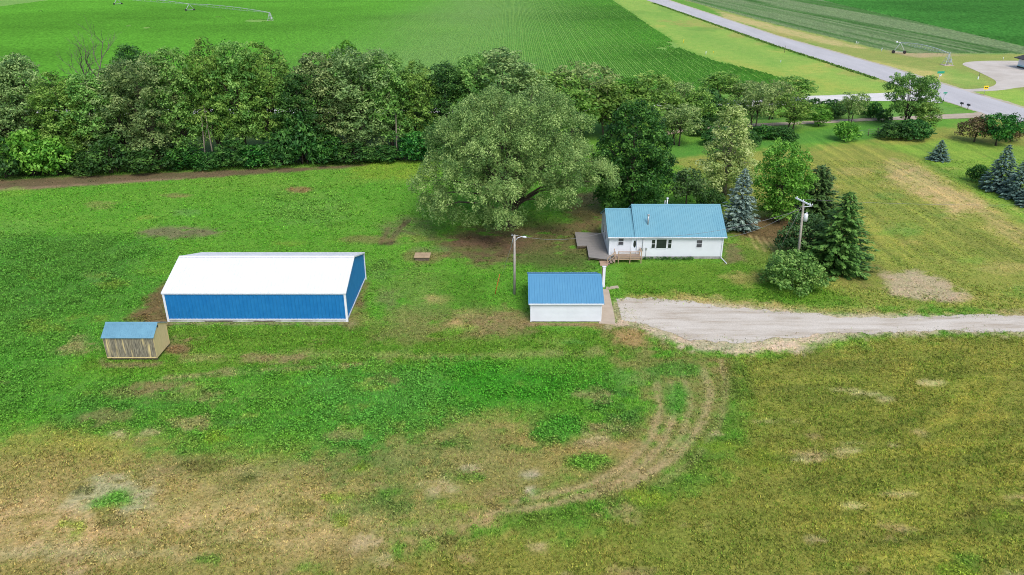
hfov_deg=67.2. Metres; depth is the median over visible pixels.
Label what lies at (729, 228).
overhead cable
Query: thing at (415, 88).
windbreak tree
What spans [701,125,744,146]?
bush
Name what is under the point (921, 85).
leaning tree
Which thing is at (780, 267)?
bush
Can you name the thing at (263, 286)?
blue barn
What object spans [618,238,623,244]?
window
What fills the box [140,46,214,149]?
windbreak tree
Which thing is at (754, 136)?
bush
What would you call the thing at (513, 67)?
windbreak tree
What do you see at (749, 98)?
roadside tree
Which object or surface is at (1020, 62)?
roadside building
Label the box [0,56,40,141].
windbreak tree
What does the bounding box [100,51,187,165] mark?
windbreak tree
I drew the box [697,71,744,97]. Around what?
roadside tree
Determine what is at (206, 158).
bush
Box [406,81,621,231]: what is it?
shade tree
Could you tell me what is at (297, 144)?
bush
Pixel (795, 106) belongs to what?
roadside tree
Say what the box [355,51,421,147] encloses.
windbreak tree
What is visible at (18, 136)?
bush
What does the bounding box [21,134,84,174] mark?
bush
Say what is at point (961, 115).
dirt lane
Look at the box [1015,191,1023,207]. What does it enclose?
spruce
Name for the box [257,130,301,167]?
bush
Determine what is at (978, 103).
paved road
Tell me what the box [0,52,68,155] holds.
windbreak tree
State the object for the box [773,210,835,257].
juniper
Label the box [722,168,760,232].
spruce
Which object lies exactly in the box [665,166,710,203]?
roadside tree
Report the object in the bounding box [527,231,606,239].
overhead cable
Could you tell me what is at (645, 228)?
farmhouse
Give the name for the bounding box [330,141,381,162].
bush
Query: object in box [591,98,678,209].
maple
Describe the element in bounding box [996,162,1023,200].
spruce
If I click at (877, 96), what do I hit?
gravel road
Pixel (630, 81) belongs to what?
roadside tree
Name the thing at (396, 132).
bare trunk
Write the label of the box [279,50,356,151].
windbreak tree
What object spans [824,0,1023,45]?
dense crop rows
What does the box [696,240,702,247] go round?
window
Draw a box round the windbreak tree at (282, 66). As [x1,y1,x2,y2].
[221,41,296,153]
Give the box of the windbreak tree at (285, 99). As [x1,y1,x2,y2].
[270,72,333,160]
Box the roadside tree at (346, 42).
[322,39,372,133]
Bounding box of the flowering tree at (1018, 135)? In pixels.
[1009,121,1023,141]
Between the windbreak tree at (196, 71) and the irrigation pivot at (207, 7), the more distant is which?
the irrigation pivot at (207, 7)
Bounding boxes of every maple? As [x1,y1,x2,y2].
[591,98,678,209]
[750,137,820,221]
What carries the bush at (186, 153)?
on the ground at (822, 144)
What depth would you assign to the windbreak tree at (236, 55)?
145.40 m
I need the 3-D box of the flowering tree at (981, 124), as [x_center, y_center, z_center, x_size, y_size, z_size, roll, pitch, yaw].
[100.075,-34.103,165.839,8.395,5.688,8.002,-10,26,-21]
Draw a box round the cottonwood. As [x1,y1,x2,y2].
[695,104,762,195]
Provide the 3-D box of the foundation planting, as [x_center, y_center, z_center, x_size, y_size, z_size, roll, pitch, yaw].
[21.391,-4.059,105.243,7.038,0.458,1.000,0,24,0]
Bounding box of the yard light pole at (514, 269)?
[500,235,525,294]
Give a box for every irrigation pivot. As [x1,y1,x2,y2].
[113,0,272,20]
[892,41,953,65]
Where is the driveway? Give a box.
[616,297,1023,342]
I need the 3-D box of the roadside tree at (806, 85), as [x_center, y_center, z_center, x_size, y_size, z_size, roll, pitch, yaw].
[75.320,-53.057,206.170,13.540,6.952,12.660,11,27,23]
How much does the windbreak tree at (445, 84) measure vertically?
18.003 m
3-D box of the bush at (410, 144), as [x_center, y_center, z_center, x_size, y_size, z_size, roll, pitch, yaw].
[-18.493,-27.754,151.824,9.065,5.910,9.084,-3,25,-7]
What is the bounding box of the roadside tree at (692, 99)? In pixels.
[677,87,718,120]
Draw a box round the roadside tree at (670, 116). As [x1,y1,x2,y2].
[660,102,703,145]
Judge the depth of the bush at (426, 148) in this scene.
150.56 m
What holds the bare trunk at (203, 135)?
on the ground at (822, 144)
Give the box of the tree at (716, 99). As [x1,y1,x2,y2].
[678,87,730,119]
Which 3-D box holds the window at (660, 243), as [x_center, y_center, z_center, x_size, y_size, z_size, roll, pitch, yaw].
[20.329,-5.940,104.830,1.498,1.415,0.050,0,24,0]
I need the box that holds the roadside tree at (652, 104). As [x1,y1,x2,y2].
[619,97,662,144]
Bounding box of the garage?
[527,272,603,321]
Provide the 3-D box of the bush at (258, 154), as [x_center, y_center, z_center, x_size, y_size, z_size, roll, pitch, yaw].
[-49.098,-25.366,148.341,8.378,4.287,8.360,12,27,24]
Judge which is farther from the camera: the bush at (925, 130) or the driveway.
the bush at (925, 130)
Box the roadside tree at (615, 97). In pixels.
[587,80,636,136]
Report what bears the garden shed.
on the ground at (822, 144)
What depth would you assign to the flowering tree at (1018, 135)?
164.45 m
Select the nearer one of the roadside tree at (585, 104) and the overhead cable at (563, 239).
the overhead cable at (563, 239)
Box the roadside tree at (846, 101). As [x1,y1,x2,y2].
[838,92,871,122]
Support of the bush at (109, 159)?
on the ground at (822, 144)
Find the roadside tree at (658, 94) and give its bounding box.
[621,70,686,112]
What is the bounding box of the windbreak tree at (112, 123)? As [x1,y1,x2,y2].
[73,64,167,157]
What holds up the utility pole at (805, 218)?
on the ground at (822, 144)
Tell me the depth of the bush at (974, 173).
138.30 m
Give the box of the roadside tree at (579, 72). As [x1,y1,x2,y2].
[548,58,623,132]
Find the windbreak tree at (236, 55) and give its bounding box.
[204,39,274,148]
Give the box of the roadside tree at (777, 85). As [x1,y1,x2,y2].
[755,79,795,119]
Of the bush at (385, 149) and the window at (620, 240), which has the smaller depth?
the window at (620, 240)
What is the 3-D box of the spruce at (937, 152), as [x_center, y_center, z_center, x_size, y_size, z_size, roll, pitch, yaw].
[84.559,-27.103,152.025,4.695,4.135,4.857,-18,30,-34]
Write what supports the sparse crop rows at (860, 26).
on the ground at (822, 144)
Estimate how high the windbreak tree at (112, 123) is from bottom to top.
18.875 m
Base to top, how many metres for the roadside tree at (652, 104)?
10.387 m
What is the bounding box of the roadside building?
[1014,55,1023,68]
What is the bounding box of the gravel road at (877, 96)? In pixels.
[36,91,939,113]
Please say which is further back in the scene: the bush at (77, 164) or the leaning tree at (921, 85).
the leaning tree at (921, 85)
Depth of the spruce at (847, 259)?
99.25 m
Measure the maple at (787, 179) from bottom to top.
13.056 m
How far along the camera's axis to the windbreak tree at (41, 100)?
141.34 m
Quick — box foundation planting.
[643,256,693,259]
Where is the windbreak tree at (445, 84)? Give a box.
[414,60,470,144]
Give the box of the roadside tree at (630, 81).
[596,77,656,130]
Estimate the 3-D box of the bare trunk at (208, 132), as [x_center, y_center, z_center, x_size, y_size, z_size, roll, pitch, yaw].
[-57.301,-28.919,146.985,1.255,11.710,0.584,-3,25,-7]
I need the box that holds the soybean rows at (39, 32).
[0,0,779,95]
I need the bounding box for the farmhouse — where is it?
[600,197,727,263]
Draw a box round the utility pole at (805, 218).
[780,197,812,251]
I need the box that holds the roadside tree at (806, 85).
[769,75,818,99]
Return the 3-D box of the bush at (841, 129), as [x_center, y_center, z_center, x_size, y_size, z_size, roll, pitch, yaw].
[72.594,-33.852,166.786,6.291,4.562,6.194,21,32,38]
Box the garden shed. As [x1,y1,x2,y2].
[101,322,169,359]
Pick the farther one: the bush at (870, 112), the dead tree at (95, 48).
the bush at (870, 112)
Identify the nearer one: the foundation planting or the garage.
the garage
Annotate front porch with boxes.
[599,248,641,265]
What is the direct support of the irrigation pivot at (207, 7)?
on the ground at (822, 144)
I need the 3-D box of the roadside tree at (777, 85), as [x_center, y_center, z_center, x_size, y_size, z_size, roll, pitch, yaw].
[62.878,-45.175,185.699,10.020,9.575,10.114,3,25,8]
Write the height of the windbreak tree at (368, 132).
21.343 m
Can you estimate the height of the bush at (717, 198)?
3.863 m
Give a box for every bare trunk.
[201,115,206,162]
[203,105,212,150]
[395,113,399,158]
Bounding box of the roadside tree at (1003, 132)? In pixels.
[977,112,1023,145]
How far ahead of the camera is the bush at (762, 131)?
167.90 m
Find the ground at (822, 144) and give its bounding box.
[0,0,1023,574]
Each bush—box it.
[0,127,57,175]
[0,137,24,177]
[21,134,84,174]
[60,151,103,176]
[77,136,140,172]
[121,142,183,172]
[159,144,204,169]
[191,152,225,170]
[208,138,254,168]
[231,144,272,167]
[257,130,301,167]
[276,110,321,164]
[304,134,345,163]
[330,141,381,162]
[364,143,402,161]
[395,130,438,160]
[417,122,457,156]
[690,117,714,134]
[696,186,728,210]
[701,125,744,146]
[746,131,762,145]
[752,124,776,138]
[758,247,831,297]
[769,126,799,141]
[788,106,815,117]
[807,97,825,105]
[815,104,833,118]
[820,99,846,116]
[833,121,862,141]
[864,101,883,117]
[871,121,919,138]
[874,109,893,121]
[896,119,937,139]
[965,163,989,181]
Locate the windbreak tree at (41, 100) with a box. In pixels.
[22,70,93,162]
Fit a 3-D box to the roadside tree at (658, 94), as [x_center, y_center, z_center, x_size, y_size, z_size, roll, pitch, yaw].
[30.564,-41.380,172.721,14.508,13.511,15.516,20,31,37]
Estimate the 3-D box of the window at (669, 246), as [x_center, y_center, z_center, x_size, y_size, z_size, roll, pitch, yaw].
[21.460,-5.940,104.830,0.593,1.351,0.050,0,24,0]
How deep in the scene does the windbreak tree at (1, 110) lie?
143.91 m
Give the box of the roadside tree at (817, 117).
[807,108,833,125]
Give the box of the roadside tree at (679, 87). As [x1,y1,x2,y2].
[656,81,697,123]
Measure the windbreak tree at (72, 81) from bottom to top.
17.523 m
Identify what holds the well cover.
on the ground at (822, 144)
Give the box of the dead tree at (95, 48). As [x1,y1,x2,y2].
[72,20,116,119]
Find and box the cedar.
[786,164,842,223]
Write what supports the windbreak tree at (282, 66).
on the ground at (822, 144)
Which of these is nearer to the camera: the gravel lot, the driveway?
the driveway
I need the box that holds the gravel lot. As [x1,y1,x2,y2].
[961,61,1023,91]
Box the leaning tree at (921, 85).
[882,71,943,123]
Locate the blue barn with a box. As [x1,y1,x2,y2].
[161,252,366,321]
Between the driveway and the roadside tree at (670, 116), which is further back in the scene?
the roadside tree at (670, 116)
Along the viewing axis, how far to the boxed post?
96.35 m
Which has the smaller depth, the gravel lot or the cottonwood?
the cottonwood
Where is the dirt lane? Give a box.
[668,112,984,133]
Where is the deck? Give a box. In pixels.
[575,232,610,260]
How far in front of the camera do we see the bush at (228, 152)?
145.54 m
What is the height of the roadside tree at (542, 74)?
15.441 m
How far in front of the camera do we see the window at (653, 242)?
104.80 m
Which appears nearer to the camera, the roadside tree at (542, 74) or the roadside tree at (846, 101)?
the roadside tree at (542, 74)
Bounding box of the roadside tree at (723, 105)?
[717,97,747,123]
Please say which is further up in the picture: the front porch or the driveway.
the front porch
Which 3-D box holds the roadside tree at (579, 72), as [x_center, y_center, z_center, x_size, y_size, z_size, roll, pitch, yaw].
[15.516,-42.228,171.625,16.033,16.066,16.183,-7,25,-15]
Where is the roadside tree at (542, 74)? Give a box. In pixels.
[512,69,559,121]
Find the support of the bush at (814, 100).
on the ground at (822, 144)
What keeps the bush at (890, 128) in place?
on the ground at (822, 144)
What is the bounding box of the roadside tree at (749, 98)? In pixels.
[736,83,777,128]
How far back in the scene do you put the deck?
109.29 m
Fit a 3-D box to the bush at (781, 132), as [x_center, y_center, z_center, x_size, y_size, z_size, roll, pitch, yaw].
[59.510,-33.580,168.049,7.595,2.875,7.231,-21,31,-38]
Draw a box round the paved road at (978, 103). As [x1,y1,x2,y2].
[648,0,1023,121]
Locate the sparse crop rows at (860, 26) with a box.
[687,0,1023,53]
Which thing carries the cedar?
on the ground at (822, 144)
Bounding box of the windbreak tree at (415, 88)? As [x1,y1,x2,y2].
[386,59,446,139]
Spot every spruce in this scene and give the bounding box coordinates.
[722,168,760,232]
[804,191,880,280]
[925,140,950,162]
[978,144,1020,192]
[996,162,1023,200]
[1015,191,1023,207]
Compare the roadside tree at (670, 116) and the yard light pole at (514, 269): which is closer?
the yard light pole at (514, 269)
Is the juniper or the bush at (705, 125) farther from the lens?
the bush at (705, 125)
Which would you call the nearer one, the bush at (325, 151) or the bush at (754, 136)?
the bush at (325, 151)
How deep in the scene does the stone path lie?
96.90 m
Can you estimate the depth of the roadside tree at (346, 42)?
155.93 m
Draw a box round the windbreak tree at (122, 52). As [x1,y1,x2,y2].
[109,43,166,142]
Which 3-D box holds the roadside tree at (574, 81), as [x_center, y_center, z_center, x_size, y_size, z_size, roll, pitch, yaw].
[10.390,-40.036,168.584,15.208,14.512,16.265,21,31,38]
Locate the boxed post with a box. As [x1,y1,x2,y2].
[602,266,605,286]
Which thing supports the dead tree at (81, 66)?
on the ground at (822, 144)
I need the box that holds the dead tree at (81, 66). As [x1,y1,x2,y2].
[55,30,100,85]
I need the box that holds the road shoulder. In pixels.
[647,0,1023,116]
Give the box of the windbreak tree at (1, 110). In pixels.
[0,89,15,158]
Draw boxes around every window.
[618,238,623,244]
[651,239,655,248]
[656,239,666,248]
[667,239,671,248]
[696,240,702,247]
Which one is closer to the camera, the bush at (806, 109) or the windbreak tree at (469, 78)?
the windbreak tree at (469, 78)
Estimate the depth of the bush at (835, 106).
188.27 m
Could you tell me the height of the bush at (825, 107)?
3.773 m
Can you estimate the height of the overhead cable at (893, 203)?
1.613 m
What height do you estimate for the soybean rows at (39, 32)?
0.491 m
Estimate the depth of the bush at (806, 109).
185.82 m
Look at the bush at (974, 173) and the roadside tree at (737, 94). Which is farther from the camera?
the roadside tree at (737, 94)
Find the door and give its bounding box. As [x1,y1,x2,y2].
[631,238,636,252]
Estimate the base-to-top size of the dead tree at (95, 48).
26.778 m
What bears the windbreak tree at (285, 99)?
on the ground at (822, 144)
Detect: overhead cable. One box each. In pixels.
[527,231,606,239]
[663,209,800,236]
[805,199,943,204]
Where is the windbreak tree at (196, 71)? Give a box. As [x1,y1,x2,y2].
[179,36,245,153]
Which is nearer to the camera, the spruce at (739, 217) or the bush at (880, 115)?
the spruce at (739, 217)
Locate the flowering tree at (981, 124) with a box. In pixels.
[954,116,997,141]
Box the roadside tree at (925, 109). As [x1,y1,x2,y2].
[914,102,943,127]
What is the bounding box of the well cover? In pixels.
[414,252,430,260]
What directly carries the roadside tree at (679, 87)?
on the ground at (822, 144)
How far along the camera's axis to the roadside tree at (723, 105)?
179.10 m
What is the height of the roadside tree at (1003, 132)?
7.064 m
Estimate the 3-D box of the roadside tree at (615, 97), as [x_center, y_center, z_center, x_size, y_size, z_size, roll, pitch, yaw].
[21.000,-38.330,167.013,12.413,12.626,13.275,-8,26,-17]
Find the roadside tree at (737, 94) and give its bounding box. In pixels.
[724,80,759,104]
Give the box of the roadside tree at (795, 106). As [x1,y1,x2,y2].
[766,92,819,128]
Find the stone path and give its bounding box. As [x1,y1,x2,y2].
[606,285,618,289]
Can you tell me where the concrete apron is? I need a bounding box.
[599,289,614,324]
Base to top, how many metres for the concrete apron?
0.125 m
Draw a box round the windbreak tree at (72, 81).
[54,72,130,153]
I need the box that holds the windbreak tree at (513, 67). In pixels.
[469,46,549,131]
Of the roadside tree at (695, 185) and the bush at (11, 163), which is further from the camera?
the bush at (11, 163)
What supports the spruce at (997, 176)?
on the ground at (822, 144)
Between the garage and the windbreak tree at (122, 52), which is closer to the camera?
the garage
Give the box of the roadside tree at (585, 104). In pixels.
[550,86,602,138]
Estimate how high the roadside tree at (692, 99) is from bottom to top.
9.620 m
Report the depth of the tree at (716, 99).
182.73 m
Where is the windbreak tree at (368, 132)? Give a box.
[321,46,396,150]
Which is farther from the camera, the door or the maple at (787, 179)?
the maple at (787, 179)
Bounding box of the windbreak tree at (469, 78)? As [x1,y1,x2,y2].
[446,53,498,131]
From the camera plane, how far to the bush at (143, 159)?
143.37 m
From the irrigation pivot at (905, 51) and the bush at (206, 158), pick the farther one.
the irrigation pivot at (905, 51)
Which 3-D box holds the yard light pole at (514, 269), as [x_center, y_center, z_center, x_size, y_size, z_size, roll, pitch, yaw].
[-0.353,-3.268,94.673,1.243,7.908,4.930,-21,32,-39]
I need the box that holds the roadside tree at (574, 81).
[536,68,599,133]

